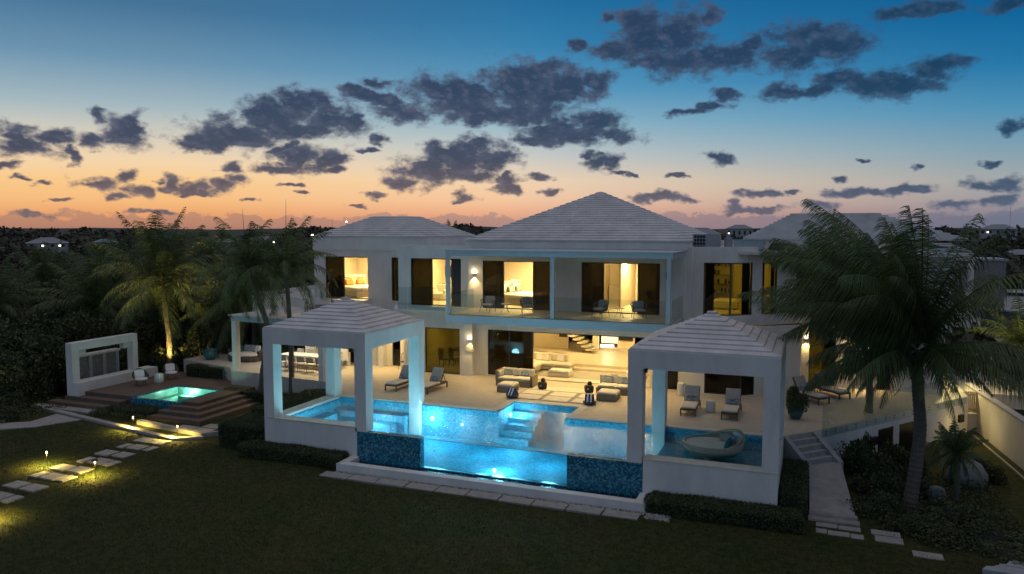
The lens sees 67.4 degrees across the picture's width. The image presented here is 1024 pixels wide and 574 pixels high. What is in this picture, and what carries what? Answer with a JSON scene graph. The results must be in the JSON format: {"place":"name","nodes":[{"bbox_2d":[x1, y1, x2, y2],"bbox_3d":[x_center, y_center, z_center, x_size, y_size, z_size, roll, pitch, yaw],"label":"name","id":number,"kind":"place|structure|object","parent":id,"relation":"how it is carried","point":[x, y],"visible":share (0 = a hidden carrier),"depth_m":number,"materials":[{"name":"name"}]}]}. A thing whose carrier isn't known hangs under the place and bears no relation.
{"place":"outdoors","nodes":[
{"label":"outdoors","id":0,"kind":"place"},
{"bbox_2d":[0,414,80,430],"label":"side path","id":1,"kind":"structure","parent":0,"point":[51,419],"depth_m":37.73,"materials":[{"name":"concrete"}]},
{"bbox_2d":[0,371,1023,573],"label":"lawn","id":2,"kind":"structure","parent":0,"point":[1011,493],"depth_m":24.46,"materials":[{"name":"plant"}]},
{"bbox_2d":[0,348,38,398],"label":"broadleaf tree","id":3,"kind":"object","parent":2,"relation":"on","point":[12,374],"visible":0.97,"depth_m":41.52,"materials":[{"name":"green plant"}]},
{"bbox_2d":[0,319,45,376],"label":"broadleaf tree","id":4,"kind":"object","parent":2,"relation":"on","point":[11,339],"visible":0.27,"depth_m":45.76,"materials":[{"name":"green plant"}]},
{"bbox_2d":[0,395,69,423],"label":"ground cover","id":5,"kind":"object","parent":2,"relation":"on","point":[37,410],"visible":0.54,"depth_m":40.12,"materials":[{"name":"green plant"}]},
{"bbox_2d":[15,365,56,401],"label":"shrub","id":6,"kind":"object","parent":2,"relation":"on","point":[45,390],"visible":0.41,"depth_m":42.91,"materials":[{"name":"green plant"}]},
{"bbox_2d":[14,329,66,391],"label":"broadleaf tree","id":7,"kind":"object","parent":2,"relation":"on","point":[49,352],"visible":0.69,"depth_m":43.89,"materials":[{"name":"green plant"}]},
{"bbox_2d":[11,298,90,340],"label":"broadleaf tree","id":8,"kind":"object","parent":2,"relation":"on","point":[38,322],"visible":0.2,"depth_m":50.68,"materials":[{"name":"green plant"}]},
{"bbox_2d":[32,309,104,352],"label":"broadleaf tree","id":9,"kind":"object","parent":2,"relation":"on","point":[71,328],"visible":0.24,"depth_m":47.87,"materials":[{"name":"green plant"}]},
{"bbox_2d":[24,246,157,329],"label":"palm tree","id":10,"kind":"object","parent":2,"relation":"on","point":[93,297],"visible":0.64,"depth_m":51.59,"materials":[{"name":"green plant"}]},
{"bbox_2d":[65,333,157,395],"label":"frame wall","id":11,"kind":"structure","parent":2,"relation":"on","point":[76,384],"depth_m":42.91,"materials":[{"name":"paint"}]},
{"bbox_2d":[79,348,119,378],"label":"water wall","id":12,"kind":"structure","parent":11,"relation":"in","point":[98,363],"depth_m":44.28,"materials":[{"name":"concrete"}]},
{"bbox_2d":[86,313,154,360],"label":"broadleaf tree","id":13,"kind":"object","parent":2,"relation":"on","point":[106,323],"visible":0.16,"depth_m":49.63,"materials":[{"name":"green plant"}]},
{"bbox_2d":[95,335,146,370],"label":"broadleaf tree","id":14,"kind":"object","parent":2,"relation":"on","point":[123,362],"visible":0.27,"depth_m":47.51,"materials":[{"name":"green plant"}]},
{"bbox_2d":[40,407,202,440],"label":"curb","id":15,"kind":"structure","parent":2,"relation":"on","point":[115,425],"depth_m":36.75,"materials":[{"name":"concrete"}]},
{"bbox_2d":[90,405,156,421],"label":"ground cover","id":16,"kind":"object","parent":2,"relation":"on","point":[119,414],"visible":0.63,"depth_m":38.82,"materials":[{"name":"green plant"}]},
{"bbox_2d":[107,403,163,417],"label":"hedge","id":17,"kind":"object","parent":2,"relation":"on","point":[144,409],"visible":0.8,"depth_m":39.29,"materials":[{"name":"green plant"}]},
{"bbox_2d":[30,372,260,424],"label":"spa deck","id":18,"kind":"structure","parent":2,"relation":"on","point":[208,408],"depth_m":40.81,"materials":[{"name":"brown wood"}]},
{"bbox_2d":[131,386,221,408],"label":"spa pool","id":19,"kind":"structure","parent":18,"relation":"in","point":[166,400],"depth_m":42.10,"materials":[{"name":"liquid"}]},
{"bbox_2d":[138,344,177,372],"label":"shrub","id":20,"kind":"object","parent":2,"relation":"on","point":[157,357],"visible":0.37,"depth_m":49.44,"materials":[{"name":"green plant"}]},
{"bbox_2d":[110,263,221,344],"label":"palm tree","id":21,"kind":"object","parent":2,"relation":"on","point":[144,315],"visible":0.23,"depth_m":53.02,"materials":[{"name":"green plant"}]},
{"bbox_2d":[137,300,198,356],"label":"broadleaf tree","id":22,"kind":"object","parent":2,"relation":"on","point":[157,335],"visible":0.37,"depth_m":52.51,"materials":[{"name":"green plant"}]},
{"bbox_2d":[137,419,218,436],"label":"curb","id":23,"kind":"structure","parent":2,"relation":"on","point":[153,424],"depth_m":36.18,"materials":[{"name":"concrete"}]},
{"bbox_2d":[185,363,228,379],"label":"hedge","id":24,"kind":"object","parent":2,"relation":"on","point":[198,370],"visible":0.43,"depth_m":45.60,"materials":[{"name":"green plant"}]},
{"bbox_2d":[174,318,240,371],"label":"broadleaf tree","id":25,"kind":"object","parent":2,"relation":"on","point":[198,340],"visible":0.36,"depth_m":49.80,"materials":[{"name":"green plant"}]},
{"bbox_2d":[217,411,264,449],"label":"hedge","id":26,"kind":"object","parent":2,"relation":"on","point":[233,432],"visible":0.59,"depth_m":33.46,"materials":[{"name":"green plant"}]},
{"bbox_2d":[180,253,301,348],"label":"palm tree","id":27,"kind":"object","parent":2,"relation":"on","point":[223,316],"visible":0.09,"depth_m":51.49,"materials":[{"name":"green plant"}]},
{"bbox_2d":[193,217,305,392],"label":"palm tree","id":28,"kind":"object","parent":2,"relation":"on","point":[247,259],"visible":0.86,"depth_m":40.94,"materials":[{"name":"green plant"}]},
{"bbox_2d":[223,386,294,403],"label":"hedge","id":29,"kind":"object","parent":2,"relation":"on","point":[256,395],"visible":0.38,"depth_m":41.57,"materials":[{"name":"green plant"}]},
{"bbox_2d":[250,388,325,415],"bbox_3d":[-10.286,6.055,37.358,2.709,1.467,4.675,2,5,21],"label":"hedge","id":30,"kind":"object","parent":2,"relation":"on","point":[292,399],"visible":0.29,"depth_m":37.42,"materials":[{"name":"green plant"}]},
{"bbox_2d":[236,439,348,469],"bbox_3d":[-9.082,6.870,31.781,5.172,0.675,1.165,2,5,21],"label":"hedge","id":31,"kind":"object","parent":2,"relation":"on","point":[295,453],"visible":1,"depth_m":31.45,"materials":[{"name":"green plant"}]},
{"bbox_2d":[262,297,424,456],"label":"poolside pavilion","id":32,"kind":"structure","parent":2,"relation":"on","point":[362,329],"depth_m":32.48,"materials":[{"name":"paint"}]},
{"bbox_2d":[334,471,669,521],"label":"stone pavers","id":33,"kind":"object","parent":2,"relation":"on","point":[648,515],"visible":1,"depth_m":26.98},
{"bbox_2d":[291,397,761,512],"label":"swimming pool","id":34,"kind":"structure","parent":2,"relation":"on","point":[560,456],"depth_m":31.16,"materials":[{"name":"liquid"}]},
{"bbox_2d":[681,428,745,461],"bbox_3d":[7.470,5.980,28.557,2.318,1.304,2.133,2,5,21],"label":"rattan lounge","id":35,"kind":"object","parent":34,"relation":"in","point":[716,447],"visible":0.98,"depth_m":28.21,"materials":[{"name":"wicker"}]},
{"bbox_2d":[627,311,786,507],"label":"poolside pavilion","id":36,"kind":"structure","parent":2,"relation":"on","point":[711,342],"depth_m":26.40,"materials":[{"name":"paint"}]},
{"bbox_2d":[643,490,807,533],"bbox_3d":[6.963,7.387,25.387,5.273,0.656,1.286,2,5,21],"label":"hedge","id":37,"kind":"object","parent":2,"relation":"on","point":[765,516],"visible":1,"depth_m":25.06,"materials":[{"name":"green plant"}]},
{"bbox_2d":[778,457,809,518],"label":"hedge","id":38,"kind":"object","parent":2,"relation":"on","point":[793,489],"visible":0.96,"depth_m":26.14,"materials":[{"name":"green plant"}]},
{"bbox_2d":[783,430,843,483],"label":"garden steps","id":39,"kind":"structure","parent":2,"relation":"on","point":[815,449],"depth_m":29.76,"materials":[{"name":"concrete"}]},
{"bbox_2d":[809,463,854,515],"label":"ramp path","id":40,"kind":"structure","parent":2,"relation":"on","point":[828,490],"depth_m":27.11,"materials":[{"name":"concrete"}]},
{"bbox_2d":[808,515,859,526],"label":"step","id":41,"kind":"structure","parent":2,"relation":"on","point":[834,520],"depth_m":25.03,"materials":[{"name":"stone"}]},
{"bbox_2d":[833,438,905,480],"bbox_3d":[13.982,7.170,30.080,2.852,2.362,2.116,2,5,21],"label":"shrub","id":42,"kind":"object","parent":2,"relation":"on","point":[863,460],"visible":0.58,"depth_m":29.96,"materials":[{"name":"green plant"}]},
{"bbox_2d":[841,489,907,519],"bbox_3d":[12.203,7.499,26.160,2.416,1.119,1.601,-3,5,-32],"label":"shrub","id":43,"kind":"object","parent":2,"relation":"on","point":[875,505],"visible":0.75,"depth_m":25.91,"materials":[{"name":"green plant"}]},
{"bbox_2d":[808,329,943,413],"bbox_3d":[15.597,3.517,33.854,4.863,7.984,4.680,-2,5,-25],"label":"palm tree","id":44,"kind":"object","parent":2,"relation":"on","point":[869,388],"visible":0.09,"depth_m":33.55,"materials":[{"name":"green plant"}]},
{"bbox_2d":[849,471,905,500],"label":"shrub","id":45,"kind":"object","parent":2,"relation":"on","point":[883,481],"visible":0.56,"depth_m":27.44,"materials":[{"name":"green plant"}]},
{"bbox_2d":[737,199,1023,513],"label":"palm tree","id":46,"kind":"object","parent":2,"relation":"on","point":[857,291],"visible":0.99,"depth_m":25.66,"materials":[{"name":"green plant"}]},
{"bbox_2d":[874,438,927,478],"bbox_3d":[15.909,7.353,31.561,2.125,2.032,2.099,2,5,21],"label":"shrub","id":47,"kind":"object","parent":2,"relation":"on","point":[903,456],"visible":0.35,"depth_m":31.14,"materials":[{"name":"green plant"}]},
{"bbox_2d":[877,511,930,533],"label":"shrub","id":48,"kind":"object","parent":2,"relation":"on","point":[899,522],"visible":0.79,"depth_m":24.66,"materials":[{"name":"green plant"}]},
{"bbox_2d":[880,466,935,500],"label":"shrub","id":49,"kind":"object","parent":2,"relation":"on","point":[903,475],"visible":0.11,"depth_m":28.51,"materials":[{"name":"green plant"}]},
{"bbox_2d":[901,512,973,552],"bbox_3d":[13.291,7.770,23.980,1.855,0.889,2.707,0,4,4],"label":"shrub","id":50,"kind":"object","parent":2,"relation":"on","point":[938,531],"visible":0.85,"depth_m":23.70,"materials":[{"name":"green plant"}]},
{"bbox_2d":[857,472,1023,557],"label":"ground cover","id":51,"kind":"object","parent":2,"relation":"on","point":[979,487],"visible":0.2,"depth_m":27.33,"materials":[{"name":"green plant"}]},
{"bbox_2d":[902,496,997,527],"bbox_3d":[14.482,7.715,25.603,2.899,1.143,2.475,2,5,21],"label":"shrub","id":52,"kind":"object","parent":2,"relation":"on","point":[948,510],"visible":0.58,"depth_m":25.36,"materials":[{"name":"green plant"}]},
{"bbox_2d":[925,422,988,505],"bbox_3d":[15.787,6.344,27.430,2.301,3.130,2.581,2,5,21],"label":"palm tree","id":53,"kind":"object","parent":2,"relation":"on","point":[956,447],"visible":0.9,"depth_m":27.21,"materials":[{"name":"green plant"}]},
{"bbox_2d":[945,459,988,488],"bbox_3d":[17.741,7.258,29.849,1.658,1.150,1.064,11,3,-8],"label":"boulder","id":54,"kind":"object","parent":2,"relation":"on","point":[975,476],"visible":0.37,"depth_m":29.44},
{"bbox_2d":[953,515,1023,549],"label":"shrub","id":55,"kind":"object","parent":2,"relation":"on","point":[975,530],"visible":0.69,"depth_m":23.83,"materials":[{"name":"green plant"}]},
{"bbox_2d":[974,458,1008,485],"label":"shrub","id":56,"kind":"object","parent":2,"relation":"on","point":[998,476],"visible":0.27,"depth_m":30.15,"materials":[{"name":"green plant"}]},
{"bbox_2d":[964,382,1023,479],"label":"boundary wall","id":57,"kind":"structure","parent":2,"relation":"on","point":[999,425],"depth_m":34.48,"materials":[{"name":"paint"}]},
{"bbox_2d":[963,390,980,430],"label":"garden gate","id":58,"kind":"structure","parent":57,"relation":"attached to","point":[972,415],"depth_m":37.87,"materials":[{"name":"paint"}]},
{"bbox_2d":[965,296,1023,413],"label":"palm tree","id":59,"kind":"object","parent":2,"relation":"on","point":[1014,335],"visible":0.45,"depth_m":40.47,"materials":[{"name":"green plant"}]},
{"bbox_2d":[971,538,1023,564],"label":"shrub","id":60,"kind":"object","parent":2,"relation":"on","point":[1011,552],"visible":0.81,"depth_m":22.55,"materials":[{"name":"green plant"}]},
{"bbox_2d":[982,560,1023,573],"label":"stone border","id":61,"kind":"object","parent":2,"relation":"on","point":[1009,567],"visible":1,"depth_m":21.39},
{"bbox_2d":[0,0,1023,229],"label":"sky","id":62,"kind":"structure","parent":0,"point":[712,114],"materials":[{"name":"blue"}]},
{"bbox_2d":[1,226,1023,371],"bbox_3d":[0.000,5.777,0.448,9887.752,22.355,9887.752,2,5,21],"label":"terrain","id":63,"kind":"structure","parent":0,"point":[213,231],"depth_m":1429.34,"materials":[{"name":"plant"}]},
{"bbox_2d":[0,255,56,322],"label":"palm tree","id":64,"kind":"object","parent":63,"relation":"on","point":[4,304],"visible":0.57,"depth_m":53.13,"materials":[{"name":"green plant"}]},
{"bbox_2d":[0,238,86,303],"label":"palm tree","id":65,"kind":"object","parent":63,"relation":"on","point":[44,271],"visible":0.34,"depth_m":61.79,"materials":[{"name":"green plant"}]},
{"bbox_2d":[25,237,68,253],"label":"house","id":66,"kind":"structure","parent":63,"relation":"on","point":[53,242],"depth_m":369.20,"materials":[{"name":"concrete"}]},
{"bbox_2d":[21,282,130,324],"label":"broadleaf tree","id":67,"kind":"object","parent":63,"relation":"on","point":[47,295],"visible":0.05,"depth_m":54.82,"materials":[{"name":"green plant"}]},
{"bbox_2d":[52,230,174,318],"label":"palm tree","id":68,"kind":"object","parent":63,"relation":"on","point":[119,244],"visible":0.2,"depth_m":58.10,"materials":[{"name":"green plant"}]},
{"bbox_2d":[84,207,245,362],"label":"palm tree","id":69,"kind":"object","parent":63,"relation":"on","point":[164,267],"visible":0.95,"depth_m":48.57,"materials":[{"name":"green plant"}]},
{"bbox_2d":[162,226,241,312],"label":"palm tree","id":70,"kind":"object","parent":63,"relation":"on","point":[209,252],"visible":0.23,"depth_m":63.11,"materials":[{"name":"green plant"}]},
{"bbox_2d":[0,223,1023,345],"bbox_3d":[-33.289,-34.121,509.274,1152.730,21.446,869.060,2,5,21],"label":"scrub","id":71,"kind":"object","parent":63,"relation":"on","point":[1014,264],"visible":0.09,"depth_m":446.72,"materials":[{"name":"plant"}]},
{"bbox_2d":[979,224,1017,239],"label":"house","id":72,"kind":"structure","parent":63,"relation":"on","point":[990,230],"depth_m":524.89,"materials":[{"name":"concrete"}]},
{"bbox_2d":[184,346,967,446],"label":"terrace","id":73,"kind":"structure","parent":0,"point":[478,390],"depth_m":36.28,"materials":[{"name":"stone"}]},
{"bbox_2d":[227,344,262,361],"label":"round daybed","id":74,"kind":"object","parent":73,"relation":"on","point":[251,353],"visible":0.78,"depth_m":46.56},
{"bbox_2d":[182,235,311,357],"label":"palm tree","id":75,"kind":"object","parent":73,"relation":"on","point":[255,328],"visible":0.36,"depth_m":49.05,"materials":[{"name":"green plant"}]},
{"bbox_2d":[233,216,338,392],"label":"palm tree","id":76,"kind":"object","parent":73,"relation":"on","point":[287,270],"visible":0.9,"depth_m":40.92,"materials":[{"name":"green plant"}]},
{"bbox_2d":[229,285,350,380],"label":"loggia","id":77,"kind":"object","parent":73,"relation":"on","point":[297,308],"visible":0.39,"depth_m":43.52,"materials":[{"name":"paint"}]},
{"bbox_2d":[424,367,447,394],"bbox_3d":[-3.991,4.628,38.279,0.680,1.033,1.950,2,5,25],"label":"sun lounger","id":78,"kind":"object","parent":73,"relation":"on","point":[436,376],"visible":0.85,"depth_m":38.48,"materials":[{"name":"fabric"}]},
{"bbox_2d":[495,367,537,387],"bbox_3d":[0.244,4.629,39.456,2.020,0.850,0.870,2,5,21],"label":"wicker sofa","id":79,"kind":"object","parent":73,"relation":"on","point":[525,378],"visible":0.98,"depth_m":39.36,"materials":[{"name":"wicker"}]},
{"bbox_2d":[340,394,761,436],"bbox_3d":[1.525,5.471,34.457,20.200,0.057,2.330,2,5,21],"label":"pool coping","id":80,"kind":"object","parent":73,"relation":"on","point":[577,411],"visible":0.85,"depth_m":34.49,"materials":[{"name":"stone"}]},
{"bbox_2d":[596,388,620,401],"bbox_3d":[4.558,5.087,36.265,0.953,0.430,0.900,2,5,21],"label":"ottoman","id":81,"kind":"object","parent":73,"relation":"on","point":[609,395],"visible":1,"depth_m":35.93,"materials":[{"name":"fabric"}]},
{"bbox_2d":[596,374,627,395],"bbox_3d":[5.186,4.779,37.518,2.000,0.850,0.870,2,5,21],"label":"wicker sofa","id":82,"kind":"object","parent":73,"relation":"on","point":[610,381],"visible":0.7,"depth_m":37.51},
{"bbox_2d":[299,192,974,395],"bbox_3d":[5.235,-0.309,43.264,36.150,10.152,16.440,2,5,21],"label":"villa","id":83,"kind":"object","parent":73,"relation":"on","point":[568,264],"visible":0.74,"depth_m":39.69,"materials":[{"name":"paint"}]},
{"bbox_2d":[326,256,367,298],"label":"sliding door","id":84,"kind":"structure","parent":83,"relation":"in","point":[336,266],"depth_m":46.49,"materials":[{"name":"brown glass"}]},
{"bbox_2d":[345,274,367,297],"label":"bed","id":85,"kind":"object","parent":83,"relation":"on","point":[356,285],"visible":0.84,"depth_m":47.55,"materials":[{"name":"fabric"}]},
{"bbox_2d":[392,257,398,300],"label":"window","id":86,"kind":"structure","parent":83,"relation":"in","point":[395,289],"depth_m":45.01,"materials":[{"name":"brown glass"}]},
{"bbox_2d":[411,258,460,306],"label":"sliding door","id":87,"kind":"structure","parent":83,"relation":"in","point":[421,268],"depth_m":42.20,"materials":[{"name":"brown glass"}]},
{"bbox_2d":[425,327,459,374],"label":"window","id":88,"kind":"structure","parent":83,"relation":"in","point":[442,345],"depth_m":42.61,"materials":[{"name":"clear glass"}]},
{"bbox_2d":[451,260,459,305],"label":"curtain","id":89,"kind":"object","parent":83,"relation":"hanging from","point":[455,281],"visible":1,"depth_m":41.74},
{"bbox_2d":[488,329,533,374],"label":"sliding door","id":90,"kind":"structure","parent":83,"relation":"in","point":[506,348],"depth_m":41.69,"materials":[{"name":"clear glass"}]},
{"bbox_2d":[483,261,549,310],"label":"sliding door","id":91,"kind":"structure","parent":83,"relation":"in","point":[493,271],"depth_m":40.24,"materials":[{"name":"clear glass"}]},
{"bbox_2d":[504,280,532,305],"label":"bed","id":92,"kind":"object","parent":83,"relation":"on","point":[514,291],"visible":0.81,"depth_m":42.42,"materials":[{"name":"fabric"}]},
{"bbox_2d":[533,351,574,370],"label":"corner sofa","id":93,"kind":"object","parent":83,"relation":"on","point":[541,360],"visible":0.7,"depth_m":43.62,"materials":[{"name":"fabric"}]},
{"bbox_2d":[537,369,625,379],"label":"rug","id":94,"kind":"object","parent":83,"relation":"on","point":[578,375],"visible":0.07,"depth_m":42.32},
{"bbox_2d":[581,262,659,314],"bbox_3d":[5.370,0.058,38.088,3.960,2.520,0.080,2,5,21],"label":"sliding door","id":95,"kind":"structure","parent":83,"relation":"in","point":[648,289],"depth_m":37.89,"materials":[{"name":"clear glass"}]},
{"bbox_2d":[693,234,720,246],"bbox_3d":[9.669,-2.233,38.146,1.270,0.800,0.715,2,5,21],"label":"air conditioner","id":96,"kind":"object","parent":83,"relation":"on","point":[707,240],"visible":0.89,"depth_m":37.82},
{"bbox_2d":[703,263,730,315],"bbox_3d":[9.954,0.100,37.285,1.280,2.560,0.060,2,5,21],"label":"window","id":97,"kind":"structure","parent":83,"relation":"in","point":[717,276],"depth_m":37.28,"materials":[{"name":"clear glass"}]},
{"bbox_2d":[704,373,740,394],"bbox_3d":[10.210,4.076,37.233,1.700,2.280,0.080,2,5,21],"label":"window","id":98,"kind":"structure","parent":83,"relation":"in","point":[713,383],"depth_m":37.31,"materials":[{"name":"brown glass"}]},
{"bbox_2d":[730,263,752,315],"bbox_3d":[11.114,0.101,37.282,1.260,2.560,0.060,-2,5,-21],"label":"window","id":99,"kind":"structure","parent":83,"relation":"in","point":[741,273],"depth_m":37.27,"materials":[{"name":"clear glass"}]},
{"bbox_2d":[761,262,776,313],"bbox_3d":[12.659,0.053,37.900,0.930,2.560,0.080,-2,5,-21],"label":"window","id":100,"kind":"structure","parent":83,"relation":"in","point":[769,278],"depth_m":37.86,"materials":[{"name":"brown glass"}]},
{"bbox_2d":[808,328,835,385],"bbox_3d":[15.854,3.568,39.268,1.250,2.980,0.080,2,5,21],"label":"window","id":101,"kind":"structure","parent":83,"relation":"in","point":[813,351],"depth_m":39.32,"materials":[{"name":"brown glass"}]},
{"bbox_2d":[680,385,700,416],"bbox_3d":[7.890,4.968,33.889,0.680,1.033,1.950,2,5,19],"label":"sun lounger","id":102,"kind":"object","parent":73,"relation":"on","point":[692,401],"visible":1,"depth_m":34.07,"materials":[{"name":"fabric"}]},
{"bbox_2d":[721,388,741,420],"bbox_3d":[9.504,5.022,33.204,0.680,1.033,1.950,2,5,21],"label":"sun lounger","id":103,"kind":"object","parent":73,"relation":"on","point":[733,405],"visible":1,"depth_m":33.38,"materials":[{"name":"fabric"}]},
{"bbox_2d":[787,402,803,418],"bbox_3d":[12.061,5.220,32.669,0.680,0.720,0.673,2,5,21],"label":"planter pot","id":104,"kind":"object","parent":73,"relation":"on","point":[793,415],"visible":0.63,"depth_m":32.44,"materials":[{"name":"ceramic"}]},
{"bbox_2d":[786,385,809,414],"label":"shrub","id":105,"kind":"object","parent":104,"relation":"in","point":[794,395],"visible":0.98,"depth_m":32.40,"materials":[{"name":"green plant"}]},
{"bbox_2d":[792,375,829,404],"bbox_3d":[13.929,4.801,36.050,0.680,1.033,1.950,-2,5,-22],"label":"sun lounger","id":106,"kind":"object","parent":73,"relation":"on","point":[800,382],"visible":0.62,"depth_m":36.15,"materials":[{"name":"fabric"}]},
{"bbox_2d":[818,397,967,457],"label":"wall","id":107,"kind":"structure","parent":73,"relation":"attached to","point":[898,429],"depth_m":33.77,"materials":[{"name":"paint"}]},
{"bbox_2d":[899,421,913,451],"bbox_3d":[17.549,7.054,34.266,1.150,2.040,0.010,-3,5,-33],"label":"door","id":108,"kind":"structure","parent":107,"relation":"in","point":[906,429],"depth_m":34.27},
{"bbox_2d":[954,244,1008,316],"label":"unfinished building","id":109,"kind":"structure","parent":0,"point":[997,267],"depth_m":88.21,"materials":[{"name":"grey concrete"}]},
{"bbox_2d":[948,355,1023,409],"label":"side court","id":110,"kind":"object","parent":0,"point":[1013,404],"visible":0.08,"depth_m":38.84,"materials":[{"name":"concrete"}]},
{"bbox_2d":[980,307,1020,337],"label":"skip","id":111,"kind":"object","parent":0,"point":[1008,310],"visible":0.18,"depth_m":71.95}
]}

